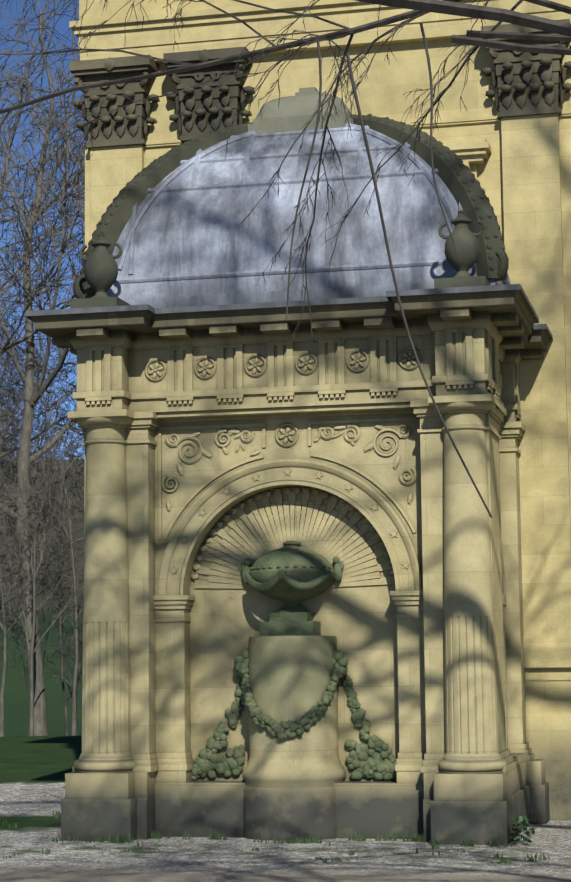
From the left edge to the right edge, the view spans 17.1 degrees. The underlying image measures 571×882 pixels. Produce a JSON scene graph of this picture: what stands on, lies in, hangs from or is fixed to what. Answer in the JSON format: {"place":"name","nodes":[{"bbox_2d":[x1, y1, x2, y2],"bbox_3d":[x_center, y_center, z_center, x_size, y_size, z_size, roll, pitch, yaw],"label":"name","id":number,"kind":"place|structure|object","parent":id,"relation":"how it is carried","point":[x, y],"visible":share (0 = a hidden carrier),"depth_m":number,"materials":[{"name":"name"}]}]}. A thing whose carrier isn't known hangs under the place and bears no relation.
{"place":"outdoors","nodes":[
{"label":"outdoors","id":0,"kind":"place"},
{"bbox_2d":[0,0,87,459],"label":"sky","id":1,"kind":"structure","parent":0,"point":[62,25],"materials":[{"name":"blue"}]},
{"bbox_2d":[0,459,570,881],"bbox_3d":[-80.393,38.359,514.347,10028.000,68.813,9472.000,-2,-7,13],"label":"grass","id":2,"kind":"structure","parent":0,"point":[34,770],"depth_m":19.28,"materials":[{"name":"green plant"}]},
{"bbox_2d":[0,619,11,656],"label":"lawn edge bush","id":3,"kind":"object","parent":2,"relation":"on","point":[2,644],"visible":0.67,"depth_m":56.24,"materials":[{"name":"green plant"}]},
{"bbox_2d":[0,271,14,374],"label":"tree","id":4,"kind":"object","parent":2,"relation":"on","point":[8,320],"visible":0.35,"depth_m":62.38,"materials":[{"name":"brown plant"}]},
{"bbox_2d":[0,455,17,560],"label":"tree","id":5,"kind":"object","parent":2,"relation":"on","point":[3,535],"visible":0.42,"depth_m":64.19,"materials":[{"name":"brown plant"}]},
{"bbox_2d":[0,338,19,559],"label":"tree","id":6,"kind":"object","parent":2,"relation":"on","point":[11,442],"visible":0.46,"depth_m":66.06,"materials":[{"name":"brown plant"}]},
{"bbox_2d":[0,301,66,487],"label":"tree","id":7,"kind":"object","parent":2,"relation":"on","point":[10,388],"visible":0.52,"depth_m":52.21,"materials":[{"name":"brown plant"}]},
{"bbox_2d":[0,310,67,500],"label":"tree","id":8,"kind":"object","parent":2,"relation":"on","point":[15,420],"visible":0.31,"depth_m":59.38,"materials":[{"name":"brown plant"}]},
{"bbox_2d":[0,196,79,554],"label":"tree","id":9,"kind":"object","parent":2,"relation":"on","point":[16,372],"visible":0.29,"depth_m":76.88,"materials":[{"name":"brown plant"}]},
{"bbox_2d":[0,374,83,735],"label":"tree","id":10,"kind":"object","parent":2,"relation":"on","point":[32,650],"visible":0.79,"depth_m":41.13,"materials":[{"name":"brown plant"}]},
{"bbox_2d":[0,369,83,735],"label":"tree","id":11,"kind":"object","parent":2,"relation":"on","point":[66,506],"visible":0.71,"depth_m":41.77,"materials":[{"name":"brown plant"}]},
{"bbox_2d":[0,262,83,609],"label":"tree","id":12,"kind":"object","parent":2,"relation":"on","point":[45,517],"visible":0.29,"depth_m":76.31,"materials":[{"name":"brown plant"}]},
{"bbox_2d":[0,464,83,736],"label":"bare tree","id":13,"kind":"object","parent":2,"relation":"on","point":[3,601],"visible":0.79,"depth_m":42.66,"materials":[{"name":"brown plant"}]},
{"bbox_2d":[0,424,83,653],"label":"tree","id":14,"kind":"object","parent":2,"relation":"on","point":[38,556],"visible":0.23,"depth_m":69.40,"materials":[{"name":"brown plant"}]},
{"bbox_2d":[0,526,83,734],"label":"bare tree","id":15,"kind":"object","parent":2,"relation":"on","point":[62,680],"visible":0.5,"depth_m":52.80,"materials":[{"name":"brown plant"}]},
{"bbox_2d":[0,344,83,565],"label":"tree","id":16,"kind":"object","parent":2,"relation":"on","point":[4,441],"visible":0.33,"depth_m":57.24,"materials":[{"name":"brown plant"}]},
{"bbox_2d":[0,535,83,697],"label":"bare tree","id":17,"kind":"object","parent":2,"relation":"on","point":[24,642],"visible":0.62,"depth_m":60.49,"materials":[{"name":"brown plant"}]},
{"bbox_2d":[0,0,84,560],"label":"tree","id":18,"kind":"object","parent":2,"relation":"on","point":[1,287],"visible":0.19,"depth_m":49.14,"materials":[{"name":"brown plant"}]},
{"bbox_2d":[0,166,84,352],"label":"tree","id":19,"kind":"object","parent":2,"relation":"on","point":[20,340],"visible":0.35,"depth_m":43.62,"materials":[{"name":"brown plant"}]},
{"bbox_2d":[0,0,86,735],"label":"tree","id":20,"kind":"object","parent":2,"relation":"on","point":[31,394],"visible":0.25,"depth_m":44.09,"materials":[{"name":"brown plant"}]},
{"bbox_2d":[41,596,82,734],"bbox_3d":[-5.925,6.775,53.674,1.798,5.190,2.292,-2,-7,13],"label":"bare tree","id":21,"kind":"object","parent":2,"relation":"on","point":[80,661],"visible":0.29,"depth_m":53.91,"materials":[{"name":"brown plant"}]},
{"bbox_2d":[0,809,549,863],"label":"grass tufts","id":22,"kind":"object","parent":2,"relation":"on","point":[216,836],"visible":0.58,"depth_m":19.75,"materials":[{"name":"green plant"}]},
{"bbox_2d":[30,289,551,841],"bbox_3d":[0.206,1.508,21.489,5.480,5.720,3.440,-2,-7,13],"label":"mausoleum stonework","id":23,"kind":"object","parent":2,"relation":"on","point":[252,435],"visible":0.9,"depth_m":20.77,"materials":[{"name":"beige stone"}]},
{"bbox_2d":[70,210,489,307],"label":"decorative urns","id":24,"kind":"object","parent":23,"relation":"on","point":[101,270],"visible":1,"depth_m":20.39,"materials":[{"name":"grey stone"}]},
{"bbox_2d":[25,279,552,338],"bbox_3d":[0.198,-1.425,21.942,5.510,0.330,3.705,-2,-7,13],"label":"roof edge flashing","id":25,"kind":"object","parent":23,"relation":"on","point":[327,296],"visible":0.23,"depth_m":20.84,"materials":[{"name":"grey metal"}]},
{"bbox_2d":[242,635,345,840],"bbox_3d":[0.091,3.210,20.695,1.150,2.160,1.150,-2,-7,13],"label":"pedestal","id":26,"kind":"object","parent":23,"relation":"on","point":[289,791],"visible":0.92,"depth_m":20.28,"materials":[{"name":"stone"}]},
{"bbox_2d":[191,541,396,781],"bbox_3d":[0.071,2.407,20.746,2.424,2.644,1.054,-2,-7,13],"label":"niche urn and garlands","id":27,"kind":"object","parent":23,"relation":"attached to","point":[292,575],"visible":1,"depth_m":20.57,"materials":[{"name":"stone"}]},
{"bbox_2d":[106,123,510,299],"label":"dome roof","id":28,"kind":"structure","parent":23,"relation":"on","point":[180,235],"depth_m":21.45,"materials":[{"name":"grey metal"}]},
{"bbox_2d":[73,114,508,298],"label":"mausoleum hip ribs","id":29,"kind":"object","parent":28,"relation":"on","point":[459,180],"visible":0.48,"depth_m":21.62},
{"bbox_2d":[248,87,353,133],"bbox_3d":[0.280,-3.896,22.719,1.260,0.650,1.008,-2,-7,13],"label":"mausoleum dome cap","id":30,"kind":"object","parent":28,"relation":"on","point":[296,112],"visible":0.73,"depth_m":22.30,"materials":[{"name":"beige stone"}]},
{"bbox_2d":[61,394,530,844],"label":"columns","id":31,"kind":"structure","parent":2,"relation":"on","point":[481,797],"depth_m":20.06,"materials":[{"name":"beige stone"}]},
{"bbox_2d":[69,0,570,820],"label":"church walls","id":32,"kind":"structure","parent":2,"relation":"on","point":[519,166],"depth_m":23.19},
{"bbox_2d":[69,19,570,149],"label":"column capitals","id":33,"kind":"object","parent":32,"relation":"attached to","point":[528,84],"visible":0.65,"depth_m":23.91,"materials":[{"name":"grey stone"}]},
{"bbox_2d":[509,815,536,842],"bbox_3d":[2.411,3.954,19.314,0.297,0.274,0.296,-2,-7,13],"label":"small plant","id":34,"kind":"object","parent":2,"relation":"on","point":[517,820],"visible":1,"depth_m":19.32,"materials":[{"name":"green plant"}]},
{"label":"big tree","id":35,"kind":"object","parent":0,"visible":0},
{"bbox_2d":[0,0,570,517],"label":"tree branches","id":36,"kind":"object","parent":35,"relation":"attached to","point":[474,38],"visible":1,"depth_m":10.57,"materials":[{"name":"brown plant"}]}
]}

